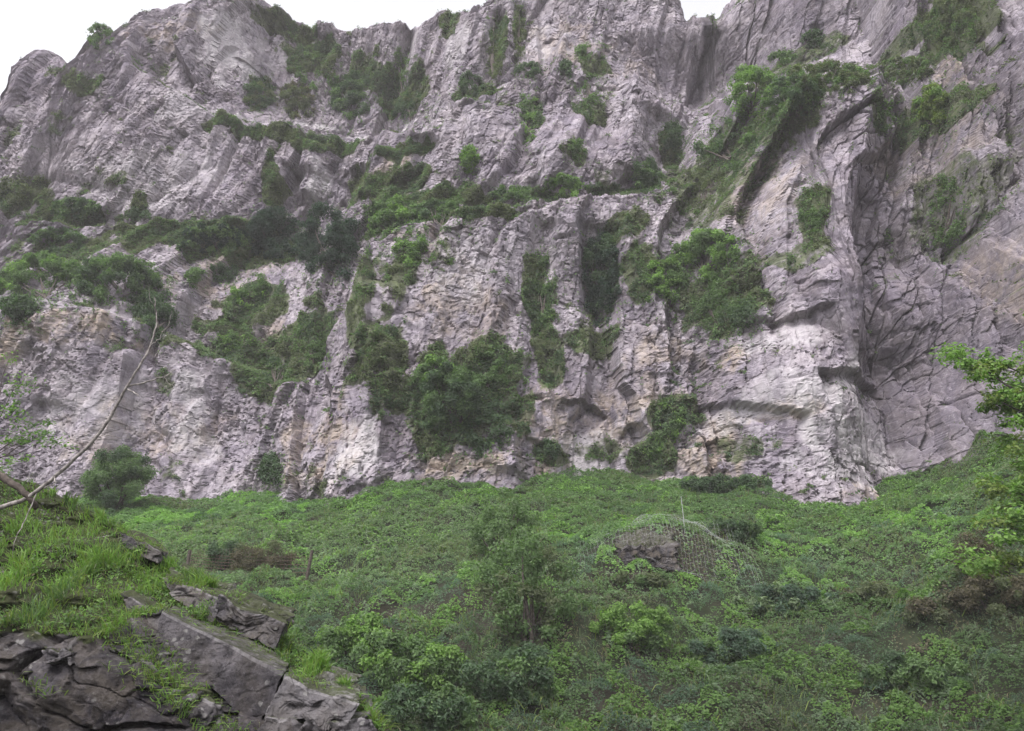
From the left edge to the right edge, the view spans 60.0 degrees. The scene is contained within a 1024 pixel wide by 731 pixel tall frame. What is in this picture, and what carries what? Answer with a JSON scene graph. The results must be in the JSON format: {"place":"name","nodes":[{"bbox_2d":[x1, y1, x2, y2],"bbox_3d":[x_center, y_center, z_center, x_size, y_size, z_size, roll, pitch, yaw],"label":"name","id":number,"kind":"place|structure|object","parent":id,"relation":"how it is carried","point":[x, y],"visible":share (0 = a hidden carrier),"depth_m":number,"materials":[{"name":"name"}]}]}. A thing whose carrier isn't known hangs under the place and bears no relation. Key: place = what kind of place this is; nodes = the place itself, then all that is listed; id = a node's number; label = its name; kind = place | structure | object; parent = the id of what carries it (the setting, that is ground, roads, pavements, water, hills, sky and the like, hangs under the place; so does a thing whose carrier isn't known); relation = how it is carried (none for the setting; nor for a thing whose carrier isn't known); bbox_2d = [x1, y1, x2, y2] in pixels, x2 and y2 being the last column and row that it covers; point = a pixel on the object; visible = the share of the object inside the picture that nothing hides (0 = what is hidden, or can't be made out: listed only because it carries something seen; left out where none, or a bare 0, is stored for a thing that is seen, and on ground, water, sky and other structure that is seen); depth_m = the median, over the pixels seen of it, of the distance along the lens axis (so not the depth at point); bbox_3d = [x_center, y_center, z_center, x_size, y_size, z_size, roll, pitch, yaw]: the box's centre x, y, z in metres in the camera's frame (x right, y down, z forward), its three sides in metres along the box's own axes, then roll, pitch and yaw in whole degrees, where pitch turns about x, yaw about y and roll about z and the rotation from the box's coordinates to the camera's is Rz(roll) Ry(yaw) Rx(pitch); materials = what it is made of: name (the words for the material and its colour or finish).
{"place":"outdoors","nodes":[
{"label":"outdoors","id":0,"kind":"place"},
{"bbox_2d":[0,466,397,730],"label":"bank","id":1,"kind":"structure","parent":0,"point":[94,698],"depth_m":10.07,"materials":[{"name":"plant"}]},
{"bbox_2d":[0,472,38,509],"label":"fallen log","id":2,"kind":"object","parent":1,"relation":"on","point":[13,484],"visible":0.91,"depth_m":12.26,"materials":[{"name":"brown wood"}]},
{"bbox_2d":[0,350,78,474],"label":"sapling","id":3,"kind":"object","parent":1,"relation":"on","point":[12,407],"visible":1,"depth_m":13.95,"materials":[{"name":"green plant"}]},
{"bbox_2d":[41,636,78,664],"bbox_3d":[-5.128,3.300,10.241,0.532,0.345,0.891,0,-18,0],"label":"boulder","id":4,"kind":"object","parent":1,"relation":"on","point":[53,656],"visible":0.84,"depth_m":10.00,"materials":[{"name":"stone"}]},
{"bbox_2d":[0,287,177,556],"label":"dead branch","id":5,"kind":"object","parent":1,"relation":"on","point":[50,480],"visible":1,"depth_m":12.23,"materials":[{"name":"brown wood"}]},
{"bbox_2d":[120,590,167,628],"bbox_3d":[-4.701,3.197,11.573,0.715,0.519,1.060,0,-18,0],"label":"rock slab","id":6,"kind":"object","parent":1,"relation":"on","point":[133,598],"visible":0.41,"depth_m":11.29,"materials":[{"name":"stone"}]},
{"bbox_2d":[120,530,171,564],"bbox_3d":[-5.513,2.723,13.348,0.866,0.640,1.087,0,-18,0],"label":"rock slab","id":7,"kind":"object","parent":1,"relation":"on","point":[154,554],"visible":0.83,"depth_m":13.07,"materials":[{"name":"stone"}]},
{"bbox_2d":[129,657,228,730],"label":"rock slab","id":8,"kind":"object","parent":1,"relation":"on","point":[208,709],"visible":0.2,"depth_m":10.02,"materials":[{"name":"stone"}]},
{"bbox_2d":[0,480,384,730],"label":"undergrowth","id":9,"kind":"object","parent":1,"relation":"on","point":[191,616],"visible":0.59,"depth_m":11.80,"materials":[{"name":"green plant"}]},
{"bbox_2d":[163,562,236,623],"bbox_3d":[-4.427,3.202,12.534,0.951,1.008,2.015,3,-18,-8],"label":"rock slab","id":10,"kind":"object","parent":1,"relation":"on","point":[190,595],"visible":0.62,"depth_m":11.83,"materials":[{"name":"stone"}]},
{"bbox_2d":[155,605,287,720],"bbox_3d":[-3.624,3.688,11.287,1.910,1.538,2.033,0,-18,0],"label":"rock slab","id":11,"kind":"object","parent":1,"relation":"on","point":[240,676],"visible":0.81,"depth_m":10.56,"materials":[{"name":"stone"}]},
{"bbox_2d":[216,588,295,648],"bbox_3d":[-3.499,3.443,12.164,1.050,0.854,1.952,3,-18,-10],"label":"rock slab","id":12,"kind":"object","parent":1,"relation":"on","point":[247,618],"visible":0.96,"depth_m":11.54,"materials":[{"name":"stone"}]},
{"bbox_2d":[264,664,361,730],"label":"rock slab","id":13,"kind":"object","parent":1,"relation":"on","point":[318,707],"visible":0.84,"depth_m":10.17,"materials":[{"name":"stone"}]},
{"bbox_2d":[258,685,378,730],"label":"rock slab","id":14,"kind":"object","parent":1,"relation":"on","point":[358,721],"visible":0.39,"depth_m":9.95,"materials":[{"name":"stone"}]},
{"bbox_2d":[0,0,730,94],"label":"sky","id":15,"kind":"structure","parent":0,"point":[58,27],"materials":[{"name":"white"}]},
{"bbox_2d":[0,0,1023,509],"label":"cliff","id":16,"kind":"structure","parent":0,"point":[834,308],"depth_m":75.27,"materials":[{"name":"stone"}]},
{"bbox_2d":[0,171,31,210],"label":"shrub","id":17,"kind":"object","parent":16,"relation":"on","point":[14,199],"visible":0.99,"depth_m":97.95,"materials":[{"name":"green plant"}]},
{"bbox_2d":[0,293,40,326],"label":"shrub","id":18,"kind":"object","parent":16,"relation":"on","point":[12,306],"visible":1,"depth_m":72.72,"materials":[{"name":"green plant"}]},
{"bbox_2d":[0,250,82,299],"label":"thicket","id":19,"kind":"object","parent":16,"relation":"on","point":[15,276],"visible":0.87,"depth_m":83.46,"materials":[{"name":"green plant"}]},
{"bbox_2d":[27,226,89,252],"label":"shrub","id":20,"kind":"object","parent":16,"relation":"on","point":[60,238],"visible":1,"depth_m":92.94,"materials":[{"name":"green plant"}]},
{"bbox_2d":[50,195,109,223],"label":"shrub","id":21,"kind":"object","parent":16,"relation":"on","point":[87,204],"visible":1,"depth_m":96.56,"materials":[{"name":"green plant"}]},
{"bbox_2d":[85,22,114,49],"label":"shrub","id":22,"kind":"object","parent":16,"relation":"on","point":[98,36],"visible":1,"depth_m":113.97,"materials":[{"name":"green plant"}]},
{"bbox_2d":[64,251,176,303],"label":"thicket","id":23,"kind":"object","parent":16,"relation":"on","point":[119,263],"visible":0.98,"depth_m":80.21,"materials":[{"name":"green plant"}]},
{"bbox_2d":[130,288,179,346],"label":"shrub","id":24,"kind":"object","parent":16,"relation":"on","point":[145,308],"visible":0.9,"depth_m":80.40,"materials":[{"name":"green plant"}]},
{"bbox_2d":[176,222,252,254],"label":"evergreen","id":25,"kind":"object","parent":16,"relation":"on","point":[222,232],"visible":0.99,"depth_m":91.06,"materials":[{"name":"green plant"}]},
{"bbox_2d":[208,261,239,282],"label":"shrub","id":26,"kind":"object","parent":16,"relation":"on","point":[221,267],"visible":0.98,"depth_m":90.63,"materials":[{"name":"green plant"}]},
{"bbox_2d":[213,322,260,352],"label":"shrub","id":27,"kind":"object","parent":16,"relation":"on","point":[230,338],"visible":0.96,"depth_m":82.61,"materials":[{"name":"green plant"}]},
{"bbox_2d":[229,271,272,309],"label":"shrub","id":28,"kind":"object","parent":16,"relation":"on","point":[262,283],"visible":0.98,"depth_m":86.90,"materials":[{"name":"green plant"}]},
{"bbox_2d":[241,74,278,111],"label":"shrub","id":29,"kind":"object","parent":16,"relation":"on","point":[255,89],"visible":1,"depth_m":117.12,"materials":[{"name":"green plant"}]},
{"bbox_2d":[256,449,283,484],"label":"shrub","id":30,"kind":"object","parent":16,"relation":"on","point":[270,465],"visible":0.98,"depth_m":69.76,"materials":[{"name":"green plant"}]},
{"bbox_2d":[246,354,295,391],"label":"shrub","id":31,"kind":"object","parent":16,"relation":"on","point":[273,361],"visible":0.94,"depth_m":80.02,"materials":[{"name":"green plant"}]},
{"bbox_2d":[242,205,301,267],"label":"evergreen","id":32,"kind":"object","parent":16,"relation":"on","point":[263,223],"visible":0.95,"depth_m":94.59,"materials":[{"name":"green plant"}]},
{"bbox_2d":[274,80,319,118],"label":"shrub","id":33,"kind":"object","parent":16,"relation":"on","point":[306,100],"visible":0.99,"depth_m":118.78,"materials":[{"name":"green plant"}]},
{"bbox_2d":[291,311,325,372],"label":"creeper","id":34,"kind":"object","parent":16,"relation":"attached to","point":[319,345],"visible":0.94,"depth_m":79.22,"materials":[{"name":"green plant"}]},
{"bbox_2d":[287,200,362,285],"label":"evergreen","id":35,"kind":"object","parent":16,"relation":"on","point":[338,233],"visible":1,"depth_m":87.57,"materials":[{"name":"green plant"}]},
{"bbox_2d":[328,69,376,123],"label":"shrub","id":36,"kind":"object","parent":16,"relation":"on","point":[353,96],"visible":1,"depth_m":120.25,"materials":[{"name":"green plant"}]},
{"bbox_2d":[361,338,393,390],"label":"shrub","id":37,"kind":"object","parent":16,"relation":"on","point":[378,357],"visible":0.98,"depth_m":67.18,"materials":[{"name":"green plant"}]},
{"bbox_2d":[361,190,416,237],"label":"shrub","id":38,"kind":"object","parent":16,"relation":"on","point":[386,216],"visible":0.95,"depth_m":88.05,"materials":[{"name":"green plant"}]},
{"bbox_2d":[393,45,409,99],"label":"creeper","id":39,"kind":"object","parent":16,"relation":"attached to","point":[401,72],"visible":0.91,"depth_m":122.94,"materials":[{"name":"green plant"}]},
{"bbox_2d":[382,90,426,122],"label":"shrub","id":40,"kind":"object","parent":16,"relation":"on","point":[404,103],"visible":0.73,"depth_m":115.57,"materials":[{"name":"green plant"}]},
{"bbox_2d":[390,225,430,268],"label":"creeper","id":41,"kind":"object","parent":16,"relation":"attached to","point":[413,247],"visible":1,"depth_m":74.94,"materials":[{"name":"green plant"}]},
{"bbox_2d":[410,353,458,396],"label":"shrub","id":42,"kind":"object","parent":16,"relation":"on","point":[421,371],"visible":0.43,"depth_m":66.42,"materials":[{"name":"green plant"}]},
{"bbox_2d":[408,198,461,225],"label":"shrub","id":43,"kind":"object","parent":16,"relation":"on","point":[426,209],"visible":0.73,"depth_m":85.32,"materials":[{"name":"green plant"}]},
{"bbox_2d":[415,360,489,430],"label":"shrub","id":44,"kind":"object","parent":16,"relation":"on","point":[459,380],"visible":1,"depth_m":65.16,"materials":[{"name":"green plant"}]},
{"bbox_2d":[458,143,479,174],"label":"shrub","id":45,"kind":"object","parent":16,"relation":"on","point":[467,155],"visible":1,"depth_m":89.45,"materials":[{"name":"green plant"}]},
{"bbox_2d":[458,69,485,100],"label":"shrub","id":46,"kind":"object","parent":16,"relation":"on","point":[464,80],"visible":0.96,"depth_m":106.20,"materials":[{"name":"green plant"}]},
{"bbox_2d":[458,400,514,458],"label":"creeper","id":47,"kind":"object","parent":16,"relation":"attached to","point":[501,429],"visible":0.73,"depth_m":65.53,"materials":[{"name":"green plant"}]},
{"bbox_2d":[485,16,501,87],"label":"creeper","id":48,"kind":"object","parent":16,"relation":"attached to","point":[491,71],"visible":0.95,"depth_m":109.60,"materials":[{"name":"green plant"}]},
{"bbox_2d":[463,339,528,399],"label":"shrub","id":49,"kind":"object","parent":16,"relation":"on","point":[483,350],"visible":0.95,"depth_m":68.35,"materials":[{"name":"green plant"}]},
{"bbox_2d":[0,0,1023,500],"bbox_3d":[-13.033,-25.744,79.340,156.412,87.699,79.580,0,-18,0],"label":"cliff ivy","id":50,"kind":"object","parent":16,"relation":"attached to","point":[398,368],"visible":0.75,"depth_m":80.43,"materials":[{"name":"green plant"}]},
{"bbox_2d":[487,184,536,205],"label":"shrub","id":51,"kind":"object","parent":16,"relation":"on","point":[501,190],"visible":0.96,"depth_m":86.16,"materials":[{"name":"green plant"}]},
{"bbox_2d":[517,92,537,144],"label":"shrub","id":52,"kind":"object","parent":16,"relation":"on","point":[525,102],"visible":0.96,"depth_m":97.42,"materials":[{"name":"green plant"}]},
{"bbox_2d":[530,252,557,341],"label":"creeper","id":53,"kind":"object","parent":16,"relation":"attached to","point":[544,259],"visible":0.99,"depth_m":76.53,"materials":[{"name":"green plant"}]},
{"bbox_2d":[540,172,586,199],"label":"shrub","id":54,"kind":"object","parent":16,"relation":"on","point":[573,184],"visible":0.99,"depth_m":87.86,"materials":[{"name":"green plant"}]},
{"bbox_2d":[581,228,624,335],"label":"creeper","id":55,"kind":"object","parent":16,"relation":"on","point":[602,252],"visible":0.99,"depth_m":79.88,"materials":[{"name":"green plant"}]},
{"bbox_2d":[628,155,664,193],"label":"shrub","id":56,"kind":"object","parent":16,"relation":"on","point":[644,181],"visible":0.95,"depth_m":91.09,"materials":[{"name":"green plant"}]},
{"bbox_2d":[639,255,689,303],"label":"shrub","id":57,"kind":"object","parent":16,"relation":"on","point":[671,266],"visible":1,"depth_m":76.66,"materials":[{"name":"green plant"}]},
{"bbox_2d":[653,400,688,442],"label":"creeper","id":58,"kind":"object","parent":16,"relation":"attached to","point":[678,422],"visible":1,"depth_m":68.97,"materials":[{"name":"green plant"}]},
{"bbox_2d":[659,118,685,157],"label":"shrub","id":59,"kind":"object","parent":16,"relation":"on","point":[675,130],"visible":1,"depth_m":99.51,"materials":[{"name":"green plant"}]},
{"bbox_2d":[676,159,726,208],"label":"shrub","id":60,"kind":"object","parent":16,"relation":"on","point":[702,184],"visible":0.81,"depth_m":86.69,"materials":[{"name":"green plant"}]},
{"bbox_2d":[666,227,758,285],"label":"shrub","id":61,"kind":"object","parent":16,"relation":"on","point":[698,243],"visible":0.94,"depth_m":75.98,"materials":[{"name":"green plant"}]},
{"bbox_2d":[690,115,756,172],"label":"shrub","id":62,"kind":"object","parent":16,"relation":"on","point":[747,138],"visible":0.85,"depth_m":87.18,"materials":[{"name":"green plant"}]},
{"bbox_2d":[693,277,758,342],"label":"creeper","id":63,"kind":"object","parent":16,"relation":"attached to","point":[734,311],"visible":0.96,"depth_m":71.75,"materials":[{"name":"green plant"}]},
{"bbox_2d":[723,63,777,120],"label":"shrub","id":64,"kind":"object","parent":16,"relation":"on","point":[742,75],"visible":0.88,"depth_m":85.92,"materials":[{"name":"green plant"}]},
{"bbox_2d":[760,72,828,117],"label":"shrub","id":65,"kind":"object","parent":16,"relation":"on","point":[785,91],"visible":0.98,"depth_m":77.69,"materials":[{"name":"green plant"}]},
{"bbox_2d":[796,179,823,229],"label":"creeper","id":66,"kind":"object","parent":16,"relation":"attached to","point":[814,219],"visible":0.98,"depth_m":70.94,"materials":[{"name":"green plant"}]},
{"bbox_2d":[800,26,825,48],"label":"shrub","id":67,"kind":"object","parent":16,"relation":"on","point":[815,34],"visible":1,"depth_m":99.71,"materials":[{"name":"green plant"}]},
{"bbox_2d":[773,58,887,93],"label":"shrub","id":68,"kind":"object","parent":16,"relation":"on","point":[853,75],"visible":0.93,"depth_m":78.25,"materials":[{"name":"green plant"}]},
{"bbox_2d":[879,53,934,85],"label":"shrub","id":69,"kind":"object","parent":16,"relation":"on","point":[905,72],"visible":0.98,"depth_m":82.00,"materials":[{"name":"green plant"}]},
{"bbox_2d":[910,80,948,129],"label":"shrub","id":70,"kind":"object","parent":16,"relation":"on","point":[932,93],"visible":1,"depth_m":75.73,"materials":[{"name":"green plant"}]},
{"bbox_2d":[924,173,965,257],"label":"creeper","id":71,"kind":"object","parent":16,"relation":"attached to","point":[953,226],"visible":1,"depth_m":70.56,"materials":[{"name":"green plant"}]},
{"bbox_2d":[925,0,971,56],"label":"shrub","id":72,"kind":"object","parent":16,"relation":"on","point":[961,11],"visible":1,"depth_m":80.64,"materials":[{"name":"green plant"}]},
{"bbox_2d":[85,439,1023,730],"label":"hillside","id":73,"kind":"structure","parent":0,"point":[901,635],"depth_m":40.87,"materials":[{"name":"plant"}]},
{"bbox_2d":[78,444,158,514],"bbox_3d":[-28.122,8.382,63.851,5.496,5.353,4.049,0,-18,0],"label":"shrub","id":74,"kind":"object","parent":73,"relation":"on","point":[124,468],"visible":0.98,"depth_m":63.10,"materials":[{"name":"green plant"}]},
{"bbox_2d":[203,539,240,569],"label":"shrub","id":75,"kind":"object","parent":73,"relation":"on","point":[213,548],"visible":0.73,"depth_m":48.19,"materials":[{"name":"green plant"}]},
{"bbox_2d":[186,548,313,589],"bbox_3d":[-14.081,10.875,47.046,7.736,2.524,0.263,-5,-19,16],"label":"fence","id":76,"kind":"object","parent":73,"relation":"on","point":[307,572],"visible":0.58,"depth_m":46.91,"materials":[{"name":"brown wood"}]},
{"bbox_2d":[230,538,299,577],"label":"bramble","id":77,"kind":"object","parent":73,"relation":"on","point":[249,563],"visible":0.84,"depth_m":47.19,"materials":[{"name":"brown plant"}]},
{"bbox_2d":[303,611,398,668],"bbox_3d":[-6.397,11.167,35.522,4.088,2.620,2.130,0,-18,0],"label":"shrub","id":78,"kind":"object","parent":73,"relation":"on","point":[362,642],"visible":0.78,"depth_m":35.29,"materials":[{"name":"green plant"}]},
{"bbox_2d":[358,630,470,699],"bbox_3d":[-3.728,11.612,33.764,4.379,2.933,2.473,0,-18,0],"label":"shrub","id":79,"kind":"object","parent":73,"relation":"on","point":[429,657],"visible":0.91,"depth_m":33.54,"materials":[{"name":"green plant"}]},
{"bbox_2d":[374,680,482,730],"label":"shrub","id":80,"kind":"object","parent":73,"relation":"on","point":[444,708],"visible":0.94,"depth_m":29.91,"materials":[{"name":"green plant"}]},
{"bbox_2d":[466,485,542,571],"bbox_3d":[-0.453,8.816,46.833,4.233,4.988,2.806,0,-18,0],"label":"young tree","id":81,"kind":"object","parent":73,"relation":"on","point":[489,518],"visible":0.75,"depth_m":46.58,"materials":[{"name":"green plant"}]},
{"bbox_2d":[458,640,560,708],"bbox_3d":[-0.083,11.630,32.936,3.851,2.752,2.267,0,-18,0],"label":"shrub","id":82,"kind":"object","parent":73,"relation":"on","point":[486,678],"visible":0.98,"depth_m":32.68,"materials":[{"name":"green plant"}]},
{"bbox_2d":[471,524,581,649],"bbox_3d":[0.646,9.507,37.206,3.867,5.678,3.893,-15,-23,38],"label":"shrub","id":83,"kind":"object","parent":73,"relation":"on","point":[504,614],"visible":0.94,"depth_m":37.16,"materials":[{"name":"green plant"}]},
{"bbox_2d":[68,429,1023,730],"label":"ground cover","id":84,"kind":"object","parent":73,"relation":"on","point":[400,491],"visible":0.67,"depth_m":44.56,"materials":[{"name":"green plant"}]},
{"bbox_2d":[586,600,674,652],"bbox_3d":[4.962,11.001,37.200,3.774,2.334,1.885,0,-18,0],"label":"shrub","id":85,"kind":"object","parent":73,"relation":"on","point":[645,621],"visible":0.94,"depth_m":37.00,"materials":[{"name":"green plant"}]},
{"bbox_2d":[609,570,668,589],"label":"bramble","id":86,"kind":"object","parent":73,"relation":"on","point":[656,579],"visible":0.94,"depth_m":42.64,"materials":[{"name":"green plant"}]},
{"bbox_2d":[608,527,680,572],"bbox_3d":[6.555,9.445,44.742,3.791,2.765,1.663,0,-18,0],"label":"outcrop","id":87,"kind":"object","parent":73,"relation":"on","point":[657,548],"visible":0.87,"depth_m":44.30,"materials":[{"name":"stone"}]},
{"bbox_2d":[576,513,762,584],"bbox_3d":[7.887,9.595,45.946,8.975,4.077,4.466,0,-18,0],"label":"rockfall net","id":88,"kind":"object","parent":87,"relation":"on","point":[680,541],"visible":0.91,"depth_m":45.58,"materials":[{"name":"metal"}]},
{"bbox_2d":[676,473,772,494],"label":"shrub","id":89,"kind":"object","parent":73,"relation":"on","point":[707,484],"visible":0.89,"depth_m":60.32,"materials":[{"name":"green plant"}]},
{"bbox_2d":[702,515,763,542],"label":"shrub","id":90,"kind":"object","parent":73,"relation":"on","point":[747,527],"visible":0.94,"depth_m":47.71,"materials":[{"name":"green plant"}]},
{"bbox_2d":[683,625,784,664],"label":"shrub","id":91,"kind":"object","parent":73,"relation":"on","point":[734,642],"visible":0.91,"depth_m":37.05,"materials":[{"name":"green plant"}]},
{"bbox_2d":[729,580,834,618],"bbox_3d":[12.587,11.063,41.258,4.925,2.115,1.744,-2,-18,7],"label":"shrub","id":92,"kind":"object","parent":73,"relation":"on","point":[765,600],"visible":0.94,"depth_m":41.06,"materials":[{"name":"green plant"}]},
{"bbox_2d":[837,579,913,611],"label":"bramble","id":93,"kind":"object","parent":73,"relation":"on","point":[880,589],"visible":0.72,"depth_m":41.23,"materials":[{"name":"green plant"}]},
{"bbox_2d":[858,647,979,697],"bbox_3d":[15.578,11.739,33.594,4.957,2.084,1.893,0,-18,0],"label":"shrub","id":94,"kind":"object","parent":73,"relation":"on","point":[889,665],"visible":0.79,"depth_m":33.35,"materials":[{"name":"green plant"}]},
{"bbox_2d":[901,591,977,623],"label":"bramble","id":95,"kind":"object","parent":73,"relation":"on","point":[918,609],"visible":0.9,"depth_m":36.60,"materials":[{"name":"green plant"}]},
{"bbox_2d":[928,309,1023,580],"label":"tree","id":96,"kind":"object","parent":73,"relation":"on","point":[1010,391],"visible":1,"depth_m":27.95,"materials":[{"name":"green plant"}]},
{"bbox_2d":[950,527,1010,579],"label":"shrub","id":97,"kind":"object","parent":73,"relation":"on","point":[978,541],"visible":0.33,"depth_m":37.40,"materials":[{"name":"green plant"}]},
{"bbox_2d":[950,572,1023,624],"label":"bramble","id":98,"kind":"object","parent":73,"relation":"on","point":[969,593],"visible":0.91,"depth_m":36.05,"materials":[{"name":"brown plant"}]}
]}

